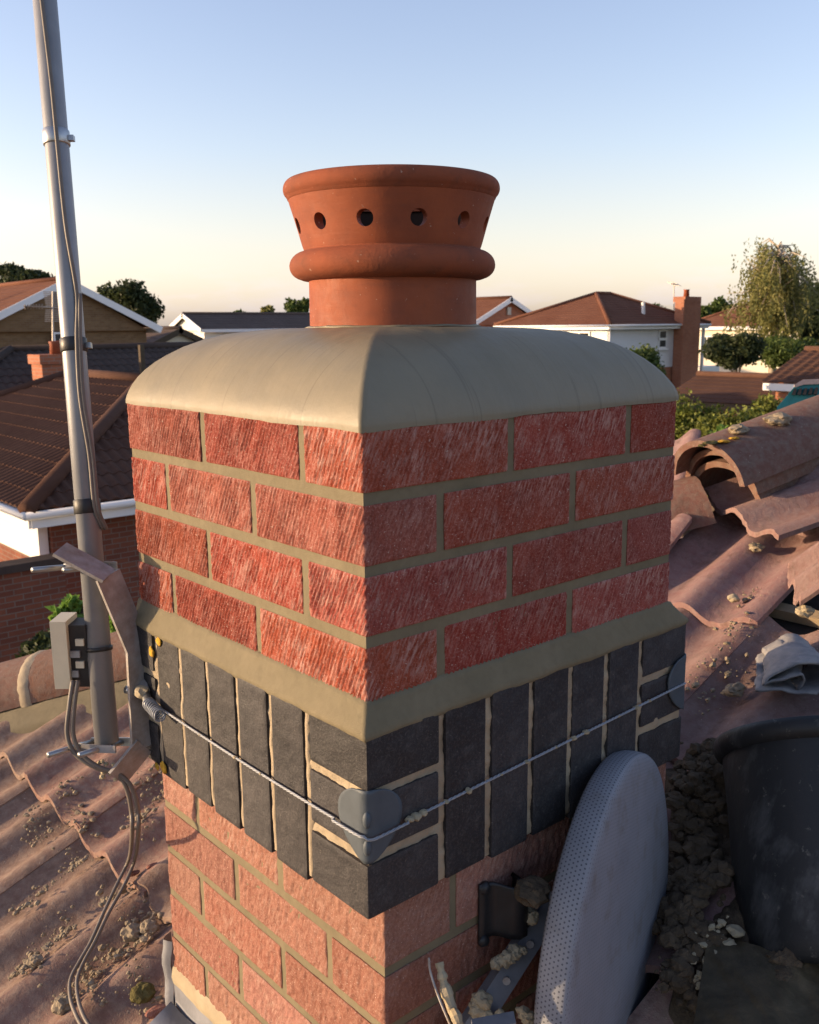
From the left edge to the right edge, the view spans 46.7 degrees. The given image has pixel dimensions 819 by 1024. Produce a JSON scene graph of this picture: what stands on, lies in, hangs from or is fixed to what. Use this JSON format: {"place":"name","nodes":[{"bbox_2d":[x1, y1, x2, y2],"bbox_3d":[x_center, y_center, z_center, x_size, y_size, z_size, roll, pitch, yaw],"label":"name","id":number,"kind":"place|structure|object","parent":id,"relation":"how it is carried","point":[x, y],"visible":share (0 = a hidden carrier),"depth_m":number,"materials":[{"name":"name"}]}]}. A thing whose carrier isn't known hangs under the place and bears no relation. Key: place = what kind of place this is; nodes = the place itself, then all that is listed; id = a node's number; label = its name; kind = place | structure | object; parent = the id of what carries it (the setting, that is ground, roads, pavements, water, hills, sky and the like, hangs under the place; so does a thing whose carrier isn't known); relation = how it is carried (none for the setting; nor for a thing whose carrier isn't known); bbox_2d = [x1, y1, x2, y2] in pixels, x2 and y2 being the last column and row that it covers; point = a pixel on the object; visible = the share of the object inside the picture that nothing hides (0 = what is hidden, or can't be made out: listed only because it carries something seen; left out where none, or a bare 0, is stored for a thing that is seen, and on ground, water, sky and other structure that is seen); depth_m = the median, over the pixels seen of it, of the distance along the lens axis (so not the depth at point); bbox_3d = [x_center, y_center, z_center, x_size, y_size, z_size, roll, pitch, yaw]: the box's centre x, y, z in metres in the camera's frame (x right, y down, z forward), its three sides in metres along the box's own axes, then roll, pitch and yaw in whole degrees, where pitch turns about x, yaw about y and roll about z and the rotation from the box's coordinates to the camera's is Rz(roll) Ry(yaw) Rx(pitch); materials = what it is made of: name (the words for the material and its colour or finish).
{"place":"outdoors","nodes":[
{"label":"outdoors","id":0,"kind":"place"},
{"bbox_2d":[0,277,162,347],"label":"gable house","id":1,"kind":"structure","parent":0,"point":[106,320],"depth_m":36.89,"materials":[{"name":"brown brick"}]},
{"bbox_2d":[54,332,60,340],"bbox_3d":[-13.296,-6.433,36.452,0.720,0.930,0.055,-10,14,-40],"label":"window","id":2,"kind":"structure","parent":1,"relation":"in","point":[57,336],"depth_m":36.25,"materials":[{"name":"white plastic"}]},
{"bbox_2d":[146,326,203,342],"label":"garage","id":3,"kind":"structure","parent":0,"point":[173,334],"depth_m":45.63,"materials":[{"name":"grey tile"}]},
{"bbox_2d":[169,312,309,338],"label":"white house","id":4,"kind":"structure","parent":0,"point":[205,325],"depth_m":62.48,"materials":[{"name":"grey tile"}]},
{"bbox_2d":[0,0,818,326],"label":"sky","id":5,"kind":"structure","parent":0,"point":[633,148],"materials":[{"name":"blue"}]},
{"bbox_2d":[476,296,530,326],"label":"gable house","id":6,"kind":"structure","parent":0,"point":[491,311],"depth_m":55.95,"materials":[{"name":"red tile"}]},
{"bbox_2d":[493,289,711,387],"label":"white clad house","id":7,"kind":"structure","parent":0,"point":[673,336],"depth_m":47.78,"materials":[{"name":"red tile"}]},
{"bbox_2d":[571,332,589,335],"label":"window","id":8,"kind":"structure","parent":7,"relation":"in","point":[583,333],"depth_m":45.65,"materials":[{"name":"white plastic"}]},
{"bbox_2d":[657,330,668,349],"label":"window","id":9,"kind":"structure","parent":7,"relation":"in","point":[662,344],"depth_m":47.55,"materials":[{"name":"white plastic"}]},
{"bbox_2d":[668,282,680,309],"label":"television aerial","id":10,"kind":"object","parent":7,"relation":"attached to","point":[674,284],"visible":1,"depth_m":48.50,"materials":[{"name":"metal"}]},
{"bbox_2d":[698,365,718,370],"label":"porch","id":11,"kind":"object","parent":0,"point":[709,368],"visible":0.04,"depth_m":55.48,"materials":[{"name":"glass"}]},
{"bbox_2d":[698,304,798,372],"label":"cream house","id":12,"kind":"structure","parent":0,"point":[716,320],"depth_m":70.46,"materials":[{"name":"beige paint"}]},
{"bbox_2d":[700,336,710,353],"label":"window","id":13,"kind":"structure","parent":12,"relation":"in","point":[706,337],"depth_m":71.40,"materials":[{"name":"white plastic"}]},
{"bbox_2d":[777,379,818,409],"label":"teal machine","id":14,"kind":"object","parent":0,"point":[803,389],"visible":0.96,"depth_m":2.90,"materials":[{"name":"plastic"}]},
{"label":"ground","id":15,"kind":"structure","parent":0,"visible":0},
{"bbox_2d":[0,261,55,282],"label":"tree","id":16,"kind":"object","parent":15,"relation":"on","point":[10,272],"visible":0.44,"depth_m":56.71,"materials":[{"name":"green plant"}]},
{"bbox_2d":[15,628,51,657],"bbox_3d":[-3.533,1.422,9.588,0.773,0.461,0.821,7,14,35],"label":"shrub","id":17,"kind":"object","parent":15,"relation":"on","point":[40,640],"visible":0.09,"depth_m":9.50,"materials":[{"name":"green plant"}]},
{"bbox_2d":[44,593,83,620],"bbox_3d":[-3.026,1.905,8.681,0.454,2.411,0.393,-10,14,-40],"label":"shrub","id":18,"kind":"object","parent":15,"relation":"on","point":[71,603],"visible":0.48,"depth_m":8.42,"materials":[{"name":"green plant"}]},
{"bbox_2d":[0,369,140,662],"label":"bungalow","id":19,"kind":"object","parent":15,"relation":"on","point":[38,527],"visible":0.37,"depth_m":13.36,"materials":[{"name":"brown tile"}]},
{"bbox_2d":[0,341,194,390],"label":"bungalow","id":20,"kind":"object","parent":15,"relation":"on","point":[20,364],"visible":0.12,"depth_m":22.26,"materials":[{"name":"tile"}]},
{"bbox_2d":[24,291,58,340],"bbox_3d":[-7.919,-3.977,20.508,0.856,1.551,0.354,0,11,1],"label":"television aerial","id":21,"kind":"object","parent":20,"relation":"on","point":[47,306],"visible":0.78,"depth_m":20.51,"materials":[{"name":"metal"}]},
{"bbox_2d":[109,615,115,632],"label":"shrub","id":22,"kind":"object","parent":15,"relation":"on","point":[112,627],"visible":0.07,"depth_m":8.12,"materials":[{"name":"green plant"}]},
{"bbox_2d":[95,278,165,323],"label":"tree","id":23,"kind":"object","parent":15,"relation":"on","point":[132,295],"visible":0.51,"depth_m":50.77,"materials":[{"name":"green plant"}]},
{"bbox_2d":[260,305,274,311],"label":"tree","id":24,"kind":"object","parent":15,"relation":"on","point":[267,308],"visible":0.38,"depth_m":84.71,"materials":[{"name":"green plant"}]},
{"bbox_2d":[283,297,309,311],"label":"tree","id":25,"kind":"object","parent":15,"relation":"on","point":[294,305],"visible":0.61,"depth_m":79.51,"materials":[{"name":"green plant"}]},
{"bbox_2d":[0,464,818,1023],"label":"tiled roof","id":26,"kind":"structure","parent":15,"relation":"on","point":[714,560],"depth_m":1.98,"materials":[{"name":"tile"}]},
{"bbox_2d":[25,954,42,968],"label":"mortar clump","id":27,"kind":"object","parent":26,"relation":"on","point":[39,957],"visible":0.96,"depth_m":1.71,"materials":[{"name":"beige concrete"}]},
{"bbox_2d":[51,995,74,1015],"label":"mortar clump","id":28,"kind":"object","parent":26,"relation":"on","point":[60,1006],"visible":0.75,"depth_m":1.59,"materials":[{"name":"beige concrete"}]},
{"bbox_2d":[8,764,163,1014],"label":"mortar crumbs","id":29,"kind":"object","parent":26,"relation":"on","point":[117,954],"visible":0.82,"depth_m":1.77,"materials":[{"name":"beige concrete"}]},
{"bbox_2d":[71,680,140,1023],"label":"coax cable","id":30,"kind":"object","parent":26,"relation":"attached to","point":[138,820],"visible":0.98,"depth_m":1.43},
{"bbox_2d":[120,923,141,942],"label":"mortar clump","id":31,"kind":"object","parent":26,"relation":"on","point":[129,932],"visible":0.9,"depth_m":1.69,"materials":[{"name":"beige concrete"}]},
{"bbox_2d":[130,870,139,876],"bbox_3d":[-0.540,0.708,1.860,0.024,0.009,0.013,-10,14,-40],"label":"brick chip","id":32,"kind":"object","parent":26,"relation":"on","point":[135,872],"visible":0.84,"depth_m":1.86,"materials":[{"name":"red brick"}]},
{"bbox_2d":[130,981,155,1003],"bbox_3d":[-0.444,0.800,1.577,0.044,0.024,0.042,-10,14,-40],"label":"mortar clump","id":33,"kind":"object","parent":26,"relation":"on","point":[142,992],"visible":1,"depth_m":1.57,"materials":[{"name":"green plant"}]},
{"bbox_2d":[139,919,159,935],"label":"mortar clump","id":34,"kind":"object","parent":26,"relation":"on","point":[150,926],"visible":1,"depth_m":1.70,"materials":[{"name":"beige concrete"}]},
{"bbox_2d":[146,862,156,869],"bbox_3d":[-0.504,0.694,1.863,0.026,0.010,0.013,-10,14,-40],"label":"brick chip","id":35,"kind":"object","parent":26,"relation":"on","point":[149,866],"visible":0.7,"depth_m":1.86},
{"bbox_2d":[145,1004,165,1018],"bbox_3d":[-0.412,0.815,1.551,0.040,0.013,0.020,-10,14,-40],"label":"brick chip","id":36,"kind":"object","parent":26,"relation":"on","point":[153,1012],"visible":0.79,"depth_m":1.54,"materials":[{"name":"red brick"}]},
{"bbox_2d":[126,324,688,1023],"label":"chimney stack","id":37,"kind":"object","parent":26,"relation":"on","point":[416,568],"visible":0.89,"depth_m":1.15,"materials":[{"name":"red brick"}]},
{"bbox_2d":[31,543,150,780],"bbox_3d":[-0.468,0.221,1.387,0.156,0.356,0.130,-10,14,-40],"label":"mast bracket","id":38,"kind":"object","parent":37,"relation":"attached to","point":[115,595],"visible":0.96,"depth_m":1.37,"materials":[{"name":"metal"}]},
{"bbox_2d":[32,0,118,744],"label":"aerial mast","id":39,"kind":"object","parent":38,"relation":"attached to","point":[100,664],"visible":0.93,"depth_m":1.38,"materials":[{"name":"metal"}]},
{"bbox_2d":[40,0,103,529],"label":"coax cable","id":40,"kind":"object","parent":39,"relation":"attached to","point":[57,144],"visible":1,"depth_m":1.37,"materials":[{"name":"grey plastic"}]},
{"bbox_2d":[49,612,112,688],"bbox_3d":[-0.477,0.204,1.400,0.082,0.103,0.048,-1,11,0],"label":"junction box","id":41,"kind":"object","parent":39,"relation":"attached to","point":[68,635],"visible":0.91,"depth_m":1.38,"materials":[{"name":"beige plastic"}]},
{"bbox_2d":[65,680,134,1023],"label":"coax cable","id":42,"kind":"object","parent":41,"relation":"attached to","point":[131,815],"visible":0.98,"depth_m":1.50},
{"bbox_2d":[78,293,107,529],"bbox_3d":[-0.467,-0.145,1.383,0.019,0.341,0.069,-7,13,-30],"label":"coax cable","id":43,"kind":"object","parent":39,"relation":"attached to","point":[91,447],"visible":1,"depth_m":1.38,"materials":[{"name":"grey plastic"}]},
{"bbox_2d":[134,679,165,721],"bbox_3d":[-0.375,0.271,1.364,0.028,0.038,0.088,-7,13,-30],"label":"eye bolt","id":44,"kind":"object","parent":37,"relation":"attached to","point":[152,707],"visible":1,"depth_m":1.35,"materials":[{"name":"metal"}]},
{"bbox_2d":[338,788,401,864],"bbox_3d":[-0.043,0.330,1.037,0.051,0.085,0.052,-10,14,-40],"label":"corner plate","id":45,"kind":"object","parent":37,"relation":"attached to","point":[373,813],"visible":1,"depth_m":1.02,"materials":[{"name":"metal"}]},
{"bbox_2d":[283,164,499,327],"bbox_3d":[-0.023,-0.325,1.298,0.291,0.244,0.291,-10,14,-40],"label":"chimney pot","id":46,"kind":"object","parent":37,"relation":"on","point":[391,244],"visible":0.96,"depth_m":1.19,"materials":[{"name":"ceramic"}]},
{"bbox_2d":[163,682,685,841],"bbox_3d":[0.027,0.301,1.188,0.766,0.024,0.375,-1,11,-2],"label":"lashing wire","id":47,"kind":"object","parent":37,"relation":"attached to","point":[417,816],"visible":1,"depth_m":1.13,"materials":[{"name":"silver metal"}]},
{"bbox_2d":[477,872,527,947],"bbox_3d":[0.119,0.496,1.177,0.064,0.088,0.035,-10,14,-40],"label":"wall bracket","id":48,"kind":"object","parent":37,"relation":"attached to","point":[502,911],"depth_m":1.17,"materials":[{"name":"black metal"}]},
{"bbox_2d":[514,875,550,908],"bbox_3d":[0.149,0.464,1.157,0.050,0.028,0.046,-10,14,-40],"label":"mortar clump","id":49,"kind":"object","parent":48,"relation":"on","point":[533,891],"visible":1,"depth_m":1.15,"materials":[{"name":"grey concrete"}]},
{"bbox_2d":[462,750,667,1023],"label":"satellite dish","id":50,"kind":"object","parent":48,"relation":"attached to","point":[591,922],"visible":0.97,"depth_m":1.18,"materials":[{"name":"grey paint"}]},
{"bbox_2d":[667,653,685,708],"bbox_3d":[0.387,0.248,1.391,0.032,0.085,0.071,0,11,4],"label":"corner plate","id":51,"kind":"object","parent":37,"relation":"attached to","point":[676,677],"visible":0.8,"depth_m":1.37,"materials":[{"name":"metal"}]},
{"bbox_2d":[428,957,462,1023],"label":"mortared stick","id":52,"kind":"object","parent":26,"relation":"on","point":[447,997],"visible":1,"depth_m":1.08,"materials":[{"name":"wood"}]},
{"bbox_2d":[673,429,700,479],"bbox_3d":[0.629,-0.105,2.572,0.264,0.187,0.290,-1,12,30],"label":"loose roof tile","id":53,"kind":"object","parent":26,"relation":"on","point":[691,435],"visible":0.06,"depth_m":2.60,"materials":[{"name":"ceramic"}]},
{"bbox_2d":[685,587,761,714],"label":"mortar crumbs","id":54,"kind":"object","parent":26,"relation":"on","point":[712,690],"visible":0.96,"depth_m":1.87,"materials":[{"name":"beige concrete"}]},
{"bbox_2d":[652,737,802,1023],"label":"damp rubble","id":55,"kind":"object","parent":26,"relation":"on","point":[700,869],"visible":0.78,"depth_m":1.42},
{"bbox_2d":[691,915,744,989],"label":"mortar crumbs","id":56,"kind":"object","parent":55,"relation":"on","point":[735,931],"visible":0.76,"depth_m":1.33,"materials":[{"name":"grey concrete"}]},
{"bbox_2d":[694,940,818,1023],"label":"plastic sheet","id":57,"kind":"object","parent":55,"relation":"on","point":[740,983],"visible":0.99,"depth_m":1.23,"materials":[{"name":"black plastic"}]},
{"bbox_2d":[721,681,745,696],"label":"mortar clump","id":58,"kind":"object","parent":26,"relation":"on","point":[736,689],"visible":1,"depth_m":1.79,"materials":[{"name":"beige concrete"}]},
{"bbox_2d":[727,593,739,602],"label":"mortar clump","id":59,"kind":"object","parent":26,"relation":"on","point":[732,598],"visible":1,"depth_m":2.04,"materials":[{"name":"beige concrete"}]},
{"bbox_2d":[694,457,797,498],"bbox_3d":[0.980,-0.149,2.456,0.482,0.194,0.236,-6,12,-27],"label":"loose ridge tile","id":60,"kind":"object","parent":26,"relation":"on","point":[713,472],"visible":0.21,"depth_m":2.42,"materials":[{"name":"brown ceramic"}]},
{"bbox_2d":[685,448,818,494],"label":"loose ridge tile","id":61,"kind":"object","parent":60,"relation":"on","point":[699,459],"visible":0.2,"depth_m":2.31,"materials":[{"name":"brown ceramic"}]},
{"bbox_2d":[674,395,818,486],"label":"loose ridge tile","id":62,"kind":"object","parent":61,"relation":"on","point":[761,449],"visible":0.91,"depth_m":2.30,"materials":[{"name":"brown ceramic"}]},
{"bbox_2d":[728,424,749,434],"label":"mortar clump","id":63,"kind":"object","parent":62,"relation":"on","point":[737,429],"visible":1,"depth_m":2.29,"materials":[{"name":"beige concrete"}]},
{"bbox_2d":[762,412,792,425],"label":"mortar clump","id":64,"kind":"object","parent":62,"relation":"on","point":[780,419],"visible":0.98,"depth_m":2.33,"materials":[{"name":"beige concrete"}]},
{"bbox_2d":[748,542,764,551],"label":"mortar clump","id":65,"kind":"object","parent":26,"relation":"on","point":[755,547],"visible":1,"depth_m":2.19,"materials":[{"name":"beige concrete"}]},
{"bbox_2d":[703,477,818,539],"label":"loose roof tile","id":66,"kind":"object","parent":26,"relation":"on","point":[786,513],"visible":0.81,"depth_m":2.25,"materials":[{"name":"brown ceramic"}]},
{"bbox_2d":[713,715,818,963],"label":"bucket","id":67,"kind":"object","parent":26,"relation":"on","point":[771,772],"visible":0.87,"depth_m":1.34,"materials":[{"name":"black plastic"}]},
{"bbox_2d":[754,633,818,694],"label":"crumpled lead","id":68,"kind":"object","parent":26,"relation":"on","point":[781,660],"visible":1,"depth_m":1.74,"materials":[{"name":"grey metal"}]},
{"bbox_2d":[787,542,818,605],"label":"loose roof tile","id":69,"kind":"object","parent":26,"relation":"on","point":[803,574],"visible":1,"depth_m":1.97,"materials":[{"name":"ceramic"}]},
{"bbox_2d":[795,605,814,617],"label":"mortar clump","id":70,"kind":"object","parent":69,"relation":"attached to","point":[805,611],"visible":1,"depth_m":1.93,"materials":[{"name":"beige concrete"}]},
{"bbox_2d":[625,343,667,376],"bbox_3d":[6.321,-2.520,26.206,1.453,4.230,1.718,0,11,4],"label":"tree","id":71,"kind":"object","parent":15,"relation":"on","point":[649,354],"visible":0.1,"depth_m":25.60,"materials":[{"name":"green plant"}]},
{"bbox_2d":[675,388,727,532],"bbox_3d":[3.977,0.131,13.707,1.128,3.842,0.930,3,11,16],"label":"shrub","id":72,"kind":"object","parent":15,"relation":"on","point":[686,417],"visible":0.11,"depth_m":13.28,"materials":[{"name":"green plant"}]},
{"bbox_2d":[700,305,711,317],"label":"tree","id":73,"kind":"object","parent":15,"relation":"on","point":[706,310],"visible":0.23,"depth_m":99.18,"materials":[{"name":"green plant"}]},
{"bbox_2d":[709,424,727,510],"bbox_3d":[2.316,1.304,7.362,0.210,3.992,0.195,-10,14,-40],"label":"shrub","id":74,"kind":"object","parent":15,"relation":"on","point":[718,428],"visible":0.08,"depth_m":6.94,"materials":[{"name":"green plant"}]},
{"bbox_2d":[708,295,736,326],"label":"tree","id":75,"kind":"object","parent":15,"relation":"on","point":[717,304],"visible":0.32,"depth_m":118.86,"materials":[{"name":"green plant"}]},
{"bbox_2d":[690,404,763,496],"bbox_3d":[4.335,0.358,13.008,0.776,3.655,1.296,-10,14,-40],"label":"shrub","id":76,"kind":"object","parent":15,"relation":"on","point":[729,420],"visible":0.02,"depth_m":12.64,"materials":[{"name":"green plant"}]},
{"bbox_2d":[676,371,777,416],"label":"garage","id":77,"kind":"structure","parent":15,"relation":"on","point":[730,390],"depth_m":29.39,"materials":[{"name":"brown tile"}]},
{"bbox_2d":[697,331,768,371],"bbox_3d":[12.209,-4.661,36.302,2.425,4.468,2.382,-10,14,-40],"label":"tree","id":78,"kind":"object","parent":15,"relation":"on","point":[729,352],"visible":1,"depth_m":35.60,"materials":[{"name":"green plant"}]},
{"bbox_2d":[738,390,782,419],"bbox_3d":[4.951,0.207,13.348,1.065,3.810,1.306,-10,14,-40],"label":"shrub","id":79,"kind":"object","parent":15,"relation":"on","point":[765,402],"visible":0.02,"depth_m":13.04,"materials":[{"name":"green plant"}]},
{"bbox_2d":[720,237,818,372],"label":"birch tree","id":80,"kind":"object","parent":15,"relation":"on","point":[775,288],"visible":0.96,"depth_m":43.12,"materials":[{"name":"green plant"}]},
{"bbox_2d":[758,333,818,368],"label":"shrub","id":81,"kind":"object","parent":15,"relation":"on","point":[780,351],"visible":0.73,"depth_m":41.28,"materials":[{"name":"green plant"}]},
{"bbox_2d":[761,346,818,401],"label":"outbuilding","id":82,"kind":"structure","parent":15,"relation":"on","point":[787,376],"depth_m":26.99,"materials":[{"name":"brown tile"}]},
{"bbox_2d":[793,277,818,340],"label":"tree","id":83,"kind":"object","parent":15,"relation":"on","point":[815,335],"visible":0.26,"depth_m":49.53,"materials":[{"name":"green plant"}]}
]}

